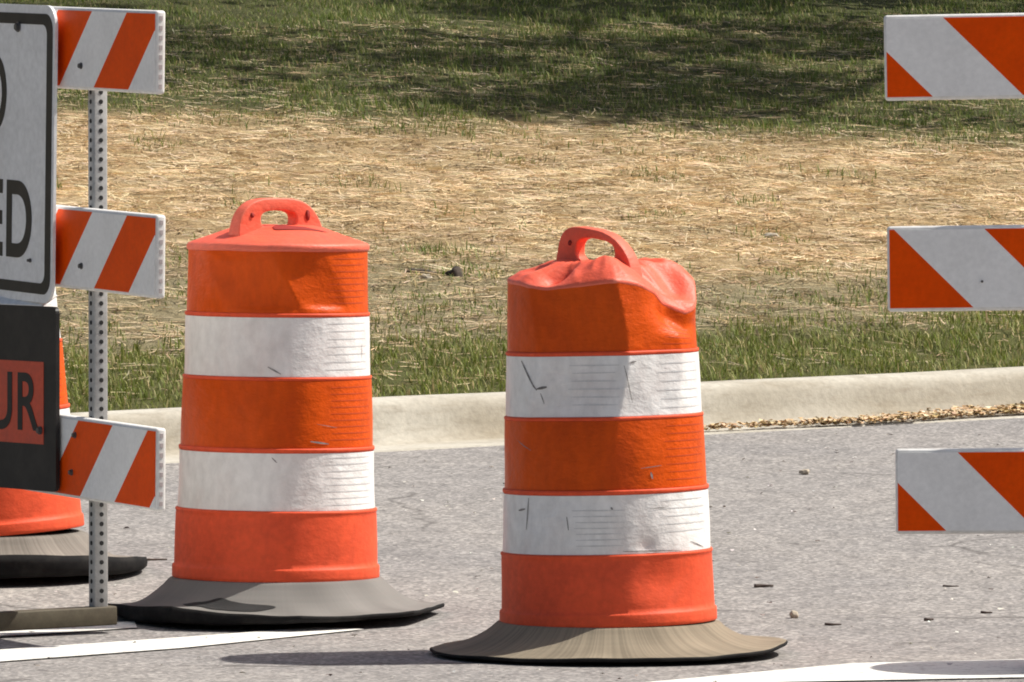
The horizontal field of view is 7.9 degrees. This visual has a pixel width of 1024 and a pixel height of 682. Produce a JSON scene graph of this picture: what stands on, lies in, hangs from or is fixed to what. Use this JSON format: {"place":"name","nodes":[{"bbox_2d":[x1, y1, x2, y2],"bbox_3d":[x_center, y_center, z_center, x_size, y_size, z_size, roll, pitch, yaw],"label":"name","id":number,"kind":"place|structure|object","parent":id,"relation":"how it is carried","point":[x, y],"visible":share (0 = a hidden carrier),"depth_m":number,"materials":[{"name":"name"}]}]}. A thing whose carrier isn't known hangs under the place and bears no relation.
{"place":"outdoors","nodes":[
{"label":"outdoors","id":0,"kind":"place"},
{"bbox_2d":[0,0,1023,412],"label":"grass bank","id":1,"kind":"structure","parent":0,"point":[170,316],"depth_m":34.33,"materials":[{"name":"beige plant"}]},
{"bbox_2d":[405,268,436,272],"bbox_3d":[-0.377,-0.272,30.008,0.144,0.048,0.089,-1,2,-25],"label":"soil clod","id":2,"kind":"object","parent":1,"relation":"on","point":[422,270],"visible":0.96,"depth_m":29.99,"materials":[{"name":"brown soil"}]},
{"bbox_2d":[418,274,432,277],"bbox_3d":[-0.350,-0.253,29.799,0.056,0.035,0.041,1,2,21],"label":"stone","id":3,"kind":"object","parent":1,"relation":"on","point":[427,276],"visible":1,"depth_m":29.79,"materials":[{"name":"beige stone"}]},
{"bbox_2d":[445,266,462,276],"bbox_3d":[-0.228,-0.259,29.881,0.071,0.087,0.059,-1,2,-23],"label":"soil clod","id":4,"kind":"object","parent":1,"relation":"on","point":[457,270],"visible":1,"depth_m":29.87,"materials":[{"name":"soil"}]},
{"bbox_2d":[55,12,1023,400],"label":"straw","id":5,"kind":"object","parent":1,"relation":"on","point":[827,242],"visible":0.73,"depth_m":33.30,"materials":[{"name":"beige plant"}]},
{"bbox_2d":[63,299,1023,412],"bbox_3d":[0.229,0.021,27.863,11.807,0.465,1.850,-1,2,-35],"label":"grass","id":6,"kind":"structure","parent":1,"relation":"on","point":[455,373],"depth_m":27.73,"materials":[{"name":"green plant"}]},
{"bbox_2d":[763,233,780,237],"bbox_3d":[1.113,-0.448,31.766,0.090,0.035,0.056,0,2,0],"label":"stone","id":7,"kind":"object","parent":1,"relation":"on","point":[768,235],"visible":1,"depth_m":31.75,"materials":[{"name":"beige stone"}]},
{"bbox_2d":[0,418,1023,681],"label":"road","id":8,"kind":"structure","parent":0,"point":[870,574],"depth_m":21.07,"materials":[{"name":"grey asphalt"}]},
{"bbox_2d":[0,621,136,636],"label":"lane line","id":9,"kind":"object","parent":8,"relation":"on","point":[129,624],"visible":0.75,"depth_m":19.67,"materials":[{"name":"paint"}]},
{"bbox_2d":[0,288,147,578],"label":"traffic barrel","id":10,"kind":"object","parent":8,"relation":"on","point":[39,537],"visible":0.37,"depth_m":21.05,"materials":[{"name":"orange plastic"}]},
{"bbox_2d":[0,6,165,631],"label":"barricade","id":11,"kind":"object","parent":8,"relation":"on","point":[102,251],"visible":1,"depth_m":19.47,"materials":[{"name":"white plastic"}]},
{"bbox_2d":[0,4,57,302],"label":"road sign","id":12,"kind":"object","parent":11,"relation":"attached to","point":[28,88],"visible":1,"depth_m":19.77,"materials":[{"name":"metal"}]},
{"bbox_2d":[0,295,59,491],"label":"detour sign","id":13,"kind":"object","parent":11,"relation":"attached to","point":[29,395],"visible":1,"depth_m":19.77,"materials":[{"name":"metal"}]},
{"bbox_2d":[147,558,166,560],"bbox_3d":[-1.091,0.640,21.678,0.160,0.010,0.015,0,2,-1],"label":"twig","id":14,"kind":"object","parent":8,"relation":"on","point":[150,559],"visible":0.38,"depth_m":21.68,"materials":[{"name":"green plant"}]},
{"bbox_2d":[0,627,359,660],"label":"lane line","id":15,"kind":"object","parent":8,"relation":"on","point":[84,649],"visible":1,"depth_m":19.21,"materials":[{"name":"paint"}]},
{"bbox_2d":[108,198,444,625],"bbox_3d":[-0.641,0.179,20.043,0.871,1.135,0.874,0,2,12],"label":"traffic barrel","id":16,"kind":"object","parent":8,"relation":"on","point":[276,516],"visible":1,"depth_m":19.82,"materials":[{"name":"orange plastic"}]},
{"bbox_2d":[3,433,1022,681],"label":"road grit","id":17,"kind":"object","parent":8,"relation":"on","point":[479,575],"visible":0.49,"depth_m":20.77,"materials":[{"name":"grey stone"}]},
{"bbox_2d":[70,366,1023,463],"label":"kerb","id":18,"kind":"structure","parent":8,"relation":"on","point":[427,422],"depth_m":27.07,"materials":[{"name":"concrete"}]},
{"bbox_2d":[429,226,787,662],"bbox_3d":[0.247,0.253,18.901,0.917,1.091,0.918,0,2,0],"label":"traffic barrel","id":19,"kind":"object","parent":8,"relation":"on","point":[606,554],"visible":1,"depth_m":18.69,"materials":[{"name":"orange plastic"}]},
{"bbox_2d":[754,584,773,587],"bbox_3d":[0.710,0.691,20.870,0.055,0.012,0.018,0,2,-6],"label":"twig","id":20,"kind":"object","parent":8,"relation":"on","point":[760,585],"visible":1,"depth_m":20.87,"materials":[{"name":"brown wood"}]},
{"bbox_2d":[789,610,798,617],"bbox_3d":[0.763,0.743,20.015,0.025,0.029,0.025,0,2,0],"label":"stone","id":21,"kind":"object","parent":8,"relation":"on","point":[793,614],"visible":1,"depth_m":20.01,"materials":[{"name":"beige stone"}]},
{"bbox_2d":[799,469,809,474],"bbox_3d":[0.980,0.439,24.778,0.038,0.020,0.029,0,2,0],"label":"stone","id":22,"kind":"object","parent":8,"relation":"on","point":[805,471],"visible":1,"depth_m":24.77,"materials":[{"name":"grey stone"}]},
{"bbox_2d":[825,623,840,625],"bbox_3d":[0.860,0.759,19.819,0.045,0.008,0.014,0,2,6],"label":"twig","id":23,"kind":"object","parent":8,"relation":"on","point":[830,624],"visible":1,"depth_m":19.82,"materials":[{"name":"brown wood"}]},
{"bbox_2d":[653,659,1023,681],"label":"lane line","id":24,"kind":"object","parent":8,"relation":"on","point":[1004,668],"visible":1,"depth_m":18.23,"materials":[{"name":"paint"}]},
{"bbox_2d":[704,400,1023,430],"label":"leaf litter","id":25,"kind":"object","parent":8,"relation":"on","point":[955,411],"visible":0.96,"depth_m":27.05,"materials":[{"name":"brown plant"}]},
{"bbox_2d":[943,585,958,586],"bbox_3d":[1.239,0.692,20.887,0.045,0.006,0.012,0,2,14],"label":"twig","id":26,"kind":"object","parent":8,"relation":"on","point":[950,586],"visible":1,"depth_m":20.89,"materials":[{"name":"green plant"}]},
{"bbox_2d":[884,13,1023,533],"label":"barricade","id":27,"kind":"object","parent":8,"relation":"on","point":[957,267],"visible":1,"depth_m":17.69,"materials":[{"name":"white plastic"}]}
]}

